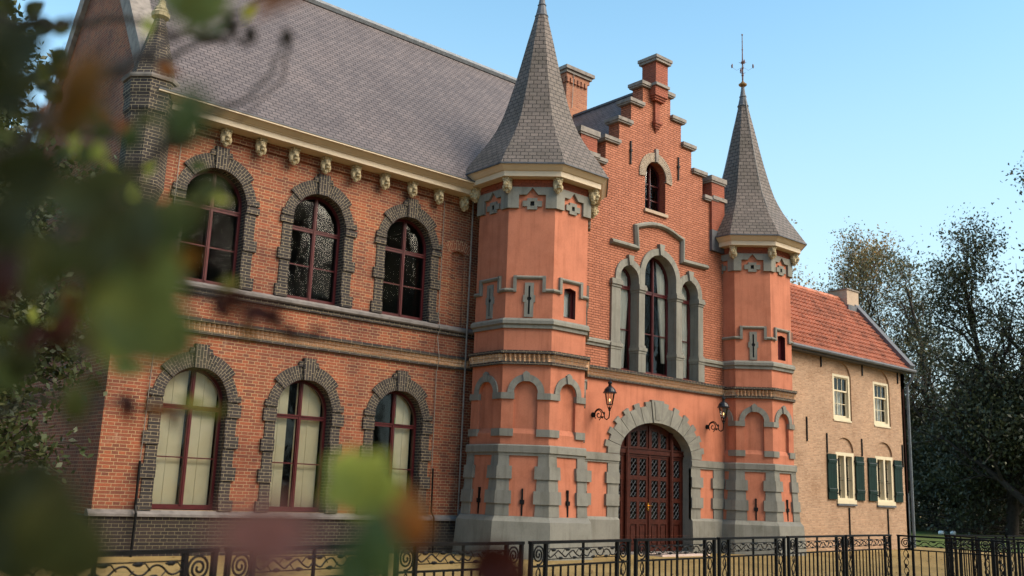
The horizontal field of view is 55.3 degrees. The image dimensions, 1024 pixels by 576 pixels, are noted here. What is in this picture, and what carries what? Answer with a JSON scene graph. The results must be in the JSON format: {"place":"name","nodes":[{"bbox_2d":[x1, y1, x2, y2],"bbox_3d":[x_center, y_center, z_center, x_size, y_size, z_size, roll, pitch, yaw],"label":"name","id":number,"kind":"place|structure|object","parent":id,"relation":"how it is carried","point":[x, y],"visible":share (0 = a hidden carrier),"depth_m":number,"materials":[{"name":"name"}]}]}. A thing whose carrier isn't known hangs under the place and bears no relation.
{"place":"outdoors","nodes":[
{"label":"outdoors","id":0,"kind":"place"},
{"bbox_2d":[0,24,326,433],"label":"leafy twig","id":1,"kind":"object","parent":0,"point":[125,265],"visible":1,"depth_m":0.55,"materials":[{"name":"green plant"}]},
{"bbox_2d":[0,0,296,294],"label":"leafy twig","id":2,"kind":"object","parent":1,"relation":"on","point":[202,17],"visible":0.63,"depth_m":1.11,"materials":[{"name":"green plant"}]},
{"bbox_2d":[0,475,316,575],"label":"leafy twig","id":3,"kind":"object","parent":1,"relation":"attached to","point":[45,526],"visible":1,"depth_m":0.44,"materials":[{"name":"green plant"}]},
{"bbox_2d":[0,379,528,575],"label":"leafy twig","id":4,"kind":"object","parent":1,"relation":"hanging from","point":[378,495],"visible":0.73,"depth_m":0.60,"materials":[{"name":"green plant"}]},
{"bbox_2d":[3,0,1023,500],"label":"sky","id":5,"kind":"structure","parent":0,"point":[898,113],"materials":[{"name":"blue"}]},
{"bbox_2d":[99,516,1023,575],"bbox_3d":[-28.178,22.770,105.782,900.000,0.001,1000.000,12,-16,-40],"label":"ground","id":6,"kind":"structure","parent":0,"point":[155,570],"depth_m":22.25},
{"bbox_2d":[0,203,81,456],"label":"lime tree","id":7,"kind":"object","parent":6,"relation":"on","point":[15,307],"visible":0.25,"depth_m":11.37,"materials":[{"name":"green plant"}]},
{"bbox_2d":[0,0,116,472],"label":"lime tree","id":8,"kind":"object","parent":6,"relation":"on","point":[34,453],"visible":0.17,"depth_m":15.96,"materials":[{"name":"green plant"}]},
{"bbox_2d":[98,548,219,575],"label":"fence panel","id":9,"kind":"object","parent":6,"relation":"on","point":[184,565],"visible":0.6,"depth_m":7.34,"materials":[{"name":"black metal"}]},
{"bbox_2d":[223,544,347,575],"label":"fence panel","id":10,"kind":"object","parent":6,"relation":"on","point":[228,566],"visible":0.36,"depth_m":8.46,"materials":[{"name":"black metal"}]},
{"bbox_2d":[0,0,594,556],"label":"brick wing","id":11,"kind":"structure","parent":6,"relation":"on","point":[344,154],"depth_m":23.41,"materials":[{"name":"brick"}]},
{"bbox_2d":[152,368,222,509],"bbox_3d":[-6.976,3.194,20.890,1.440,2.990,0.250,12,-16,-40],"label":"window","id":12,"kind":"structure","parent":11,"relation":"in","point":[198,437],"depth_m":20.97,"materials":[{"name":"beige fabric"}]},
{"bbox_2d":[185,171,241,287],"bbox_3d":[-6.757,-1.359,21.797,1.440,2.615,0.110,12,-16,-40],"label":"window","id":13,"kind":"structure","parent":11,"relation":"in","point":[211,208],"depth_m":21.96,"materials":[{"name":"red paint"}]},
{"bbox_2d":[269,380,325,511],"bbox_3d":[-5.012,3.620,22.556,1.440,2.990,0.250,12,-16,-40],"label":"window","id":14,"kind":"structure","parent":11,"relation":"in","point":[307,418],"depth_m":22.70,"materials":[{"name":"red paint"}]},
{"bbox_2d":[287,196,339,305],"bbox_3d":[-4.793,-0.934,23.462,1.440,2.615,0.110,12,-16,-40],"label":"window","id":15,"kind":"structure","parent":11,"relation":"in","point":[313,232],"depth_m":23.58,"materials":[{"name":"red paint"}]},
{"bbox_2d":[375,391,415,488],"bbox_3d":[-3.048,4.046,24.221,1.440,2.990,0.250,12,-16,-40],"label":"window","id":16,"kind":"structure","parent":11,"relation":"in","point":[399,424],"depth_m":24.57,"materials":[{"name":"beige fabric"}]},
{"bbox_2d":[381,219,425,320],"bbox_3d":[-2.829,-0.508,25.127,1.440,2.615,0.110,12,-16,-40],"label":"window","id":17,"kind":"structure","parent":11,"relation":"in","point":[402,252],"depth_m":25.26,"materials":[{"name":"red paint"}]},
{"bbox_2d":[398,541,524,575],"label":"fence panel","id":18,"kind":"object","parent":6,"relation":"on","point":[415,570],"visible":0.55,"depth_m":9.74,"materials":[{"name":"black metal"}]},
{"bbox_2d":[452,0,608,560],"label":"gate tower","id":19,"kind":"structure","parent":6,"relation":"on","point":[535,172],"depth_m":24.75,"materials":[{"name":"brick"}]},
{"bbox_2d":[564,290,571,318],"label":"window","id":20,"kind":"structure","parent":19,"relation":"in","point":[570,293],"depth_m":25.17,"materials":[{"name":"red paint"}]},
{"bbox_2d":[109,549,999,575],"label":"fallen leaves","id":21,"kind":"object","parent":6,"relation":"on","point":[689,564],"visible":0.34,"depth_m":23.20,"materials":[{"name":"brown plant"}]},
{"bbox_2d":[528,539,631,575],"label":"fence panel","id":22,"kind":"object","parent":6,"relation":"on","point":[532,554],"visible":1,"depth_m":11.48,"materials":[{"name":"black metal"}]},
{"bbox_2d":[573,53,726,554],"bbox_3d":[2.586,0.554,30.897,7.100,14.950,5.810,12,-16,-40],"label":"gatehouse","id":23,"kind":"object","parent":6,"relation":"on","point":[655,452],"visible":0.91,"depth_m":29.07,"materials":[{"name":"brick"}]},
{"bbox_2d":[591,381,616,419],"bbox_3d":[2.484,2.992,26.398,0.380,1.162,0.810,12,-16,-40],"label":"wall lantern","id":24,"kind":"object","parent":23,"relation":"attached to","point":[609,389],"depth_m":26.26,"materials":[{"name":"black metal"}]},
{"bbox_2d":[620,271,627,367],"bbox_3d":[3.214,0.880,28.451,0.530,2.950,0.060,12,-16,-40],"label":"curtain","id":25,"kind":"object","parent":23,"relation":"hanging from","point":[624,301],"visible":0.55,"depth_m":28.49,"materials":[{"name":"white fabric"}]},
{"bbox_2d":[620,268,630,369],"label":"window","id":26,"kind":"structure","parent":23,"relation":"in","point":[627,287],"depth_m":28.54,"materials":[{"name":"red paint"}]},
{"bbox_2d":[618,423,683,551],"bbox_3d":[3.918,5.708,28.087,3.200,3.650,0.155,12,-16,-40],"label":"door","id":27,"kind":"structure","parent":23,"relation":"in","point":[636,528],"depth_m":28.20,"materials":[{"name":"brown wood"}]},
{"bbox_2d":[645,164,658,211],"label":"window","id":28,"kind":"structure","parent":23,"relation":"in","point":[649,167],"depth_m":29.99,"materials":[{"name":"red paint"}]},
{"bbox_2d":[645,257,667,376],"bbox_3d":[4.180,0.830,29.229,1.420,3.580,0.110,12,-16,-40],"label":"window","id":29,"kind":"structure","parent":23,"relation":"in","point":[652,260],"depth_m":29.40,"materials":[{"name":"red paint"}]},
{"bbox_2d":[655,262,664,363],"bbox_3d":[4.517,0.743,29.630,0.550,3.100,0.060,12,-16,-40],"label":"curtain","id":30,"kind":"object","parent":23,"relation":"hanging from","point":[660,291],"visible":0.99,"depth_m":29.65,"materials":[{"name":"white fabric"}]},
{"bbox_2d":[682,287,686,377],"bbox_3d":[5.234,1.333,30.161,0.600,2.980,0.060,12,-16,-40],"label":"curtain","id":31,"kind":"object","parent":23,"relation":"hanging from","point":[684,327],"visible":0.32,"depth_m":30.24,"materials":[{"name":"white fabric"}]},
{"bbox_2d":[682,284,689,379],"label":"window","id":32,"kind":"structure","parent":23,"relation":"in","point":[684,286],"depth_m":30.28,"materials":[{"name":"red paint"}]},
{"bbox_2d":[705,394,729,431],"bbox_3d":[6.225,3.774,29.575,0.380,1.162,0.810,12,-16,-40],"label":"wall lantern","id":33,"kind":"object","parent":23,"relation":"attached to","point":[723,404],"depth_m":29.44,"materials":[{"name":"black metal"}]},
{"bbox_2d":[633,537,716,575],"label":"fence panel","id":34,"kind":"object","parent":6,"relation":"on","point":[647,552],"visible":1,"depth_m":13.13,"materials":[{"name":"black metal"}]},
{"bbox_2d":[650,553,709,556],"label":"stone slab","id":35,"kind":"structure","parent":6,"relation":"on","point":[679,555],"depth_m":26.80,"materials":[{"name":"white stone"}]},
{"bbox_2d":[716,536,785,575],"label":"fence panel","id":36,"kind":"object","parent":6,"relation":"on","point":[777,546],"visible":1,"depth_m":14.78,"materials":[{"name":"black metal"}]},
{"bbox_2d":[786,535,845,575],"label":"fence panel","id":37,"kind":"object","parent":6,"relation":"on","point":[795,559],"visible":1,"depth_m":16.61,"materials":[{"name":"black metal"}]},
{"bbox_2d":[844,534,892,575],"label":"fence panel","id":38,"kind":"object","parent":6,"relation":"on","point":[851,544],"visible":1,"depth_m":18.35,"materials":[{"name":"black metal"}]},
{"bbox_2d":[897,535,1012,575],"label":"fence panel","id":39,"kind":"object","parent":6,"relation":"on","point":[912,546],"visible":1,"depth_m":18.47,"materials":[{"name":"black metal"}]},
{"bbox_2d":[944,534,977,575],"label":"fence panel","id":40,"kind":"object","parent":6,"relation":"on","point":[973,566],"visible":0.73,"depth_m":20.16,"materials":[{"name":"black metal"}]},
{"bbox_2d":[945,534,1006,575],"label":"fence panel","id":41,"kind":"object","parent":6,"relation":"on","point":[997,560],"visible":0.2,"depth_m":21.53,"materials":[{"name":"black metal"}]},
{"bbox_2d":[976,537,1023,575],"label":"fence panel","id":42,"kind":"object","parent":6,"relation":"on","point":[979,561],"visible":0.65,"depth_m":19.50,"materials":[{"name":"black metal"}]},
{"bbox_2d":[1005,535,1023,575],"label":"fence panel","id":43,"kind":"object","parent":6,"relation":"on","point":[1013,541],"visible":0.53,"depth_m":22.01,"materials":[{"name":"black metal"}]},
{"bbox_2d":[1016,541,1023,575],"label":"fence panel","id":44,"kind":"object","parent":6,"relation":"on","point":[1019,557],"visible":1,"depth_m":17.66,"materials":[{"name":"black metal"}]},
{"bbox_2d":[715,34,806,555],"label":"gate tower","id":45,"kind":"structure","parent":0,"point":[761,242],"depth_m":30.56,"materials":[{"name":"brick"}]},
{"bbox_2d":[778,336,785,360],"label":"blind window","id":46,"kind":"structure","parent":45,"relation":"in","point":[781,340],"depth_m":30.98,"materials":[{"name":"red paint"}]},
{"bbox_2d":[790,280,916,550],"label":"yellow brick house","id":47,"kind":"structure","parent":0,"point":[851,463],"depth_m":35.95,"materials":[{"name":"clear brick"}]},
{"bbox_2d":[834,391,842,415],"bbox_3d":[11.782,4.268,35.700,1.080,1.050,0.060,12,-16,-40],"label":"net curtain","id":48,"kind":"object","parent":47,"relation":"hanging from","point":[838,405],"visible":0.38,"depth_m":35.88,"materials":[{"name":"white fabric"}]},
{"bbox_2d":[832,373,851,422],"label":"window","id":49,"kind":"structure","parent":47,"relation":"in","point":[846,418],"depth_m":35.69,"materials":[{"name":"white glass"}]},
{"bbox_2d":[836,452,857,505],"bbox_3d":[11.898,6.851,35.028,1.260,1.870,0.270,12,-16,-40],"label":"window","id":50,"kind":"structure","parent":47,"relation":"in","point":[846,496],"depth_m":35.10,"materials":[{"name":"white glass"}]},
{"bbox_2d":[875,398,881,421],"bbox_3d":[13.908,4.728,37.502,1.070,1.050,0.060,12,-16,-40],"label":"net curtain","id":51,"kind":"object","parent":47,"relation":"hanging from","point":[878,408],"visible":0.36,"depth_m":37.69,"materials":[{"name":"white fabric"}]},
{"bbox_2d":[873,381,890,427],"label":"window","id":52,"kind":"structure","parent":47,"relation":"in","point":[885,424],"depth_m":37.50,"materials":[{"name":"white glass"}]},
{"bbox_2d":[875,456,896,507],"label":"window","id":53,"kind":"structure","parent":47,"relation":"in","point":[885,484],"depth_m":36.86,"materials":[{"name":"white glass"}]},
{"bbox_2d":[911,530,1023,551],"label":"lawn","id":54,"kind":"structure","parent":0,"point":[926,533],"depth_m":51.89,"materials":[{"name":"green plant"}]},
{"bbox_2d":[787,216,876,320],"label":"autumn tree","id":55,"kind":"object","parent":54,"relation":"on","point":[798,277],"visible":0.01,"depth_m":90.35,"materials":[{"name":"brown plant"}]},
{"bbox_2d":[819,222,913,333],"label":"autumn tree","id":56,"kind":"object","parent":54,"relation":"on","point":[866,244],"visible":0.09,"depth_m":85.36,"materials":[{"name":"green plant"}]},
{"bbox_2d":[802,258,946,431],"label":"beech tree","id":57,"kind":"object","parent":54,"relation":"on","point":[831,287],"visible":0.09,"depth_m":77.07,"materials":[{"name":"green plant"}]},
{"bbox_2d":[817,216,949,528],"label":"beech tree","id":58,"kind":"object","parent":54,"relation":"on","point":[859,271],"visible":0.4,"depth_m":77.41,"materials":[{"name":"green plant"}]},
{"bbox_2d":[865,246,985,530],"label":"beech tree","id":59,"kind":"object","parent":54,"relation":"on","point":[903,267],"visible":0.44,"depth_m":74.86,"materials":[{"name":"green plant"}]},
{"bbox_2d":[906,395,945,526],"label":"bush","id":60,"kind":"object","parent":54,"relation":"on","point":[915,420],"visible":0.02,"depth_m":74.77,"materials":[{"name":"green plant"}]},
{"bbox_2d":[884,202,1023,537],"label":"tree","id":61,"kind":"object","parent":54,"relation":"on","point":[1014,509],"visible":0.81,"depth_m":63.22,"materials":[{"name":"green plant"}]},
{"bbox_2d":[906,415,1003,531],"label":"bush","id":62,"kind":"object","parent":54,"relation":"on","point":[916,457],"visible":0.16,"depth_m":69.77,"materials":[{"name":"green plant"}]},
{"bbox_2d":[905,150,1023,505],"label":"tree","id":63,"kind":"object","parent":54,"relation":"on","point":[1003,482],"visible":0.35,"depth_m":61.50,"materials":[{"name":"green plant"}]},
{"bbox_2d":[908,465,1023,535],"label":"undergrowth","id":64,"kind":"object","parent":54,"relation":"on","point":[917,526],"visible":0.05,"depth_m":70.00,"materials":[{"name":"green plant"}]},
{"bbox_2d":[909,400,1023,534],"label":"bush","id":65,"kind":"object","parent":54,"relation":"on","point":[949,468],"visible":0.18,"depth_m":64.10,"materials":[{"name":"green plant"}]},
{"bbox_2d":[910,503,1023,535],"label":"hedge","id":66,"kind":"object","parent":54,"relation":"on","point":[1002,528],"visible":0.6,"depth_m":64.50,"materials":[{"name":"green plant"}]},
{"bbox_2d":[916,340,1023,533],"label":"bush","id":67,"kind":"object","parent":54,"relation":"on","point":[935,457],"visible":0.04,"depth_m":68.50,"materials":[{"name":"green plant"}]},
{"bbox_2d":[917,357,1023,534],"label":"bush","id":68,"kind":"object","parent":54,"relation":"on","point":[1012,436],"visible":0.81,"depth_m":61.35,"materials":[{"name":"green plant"}]}
]}

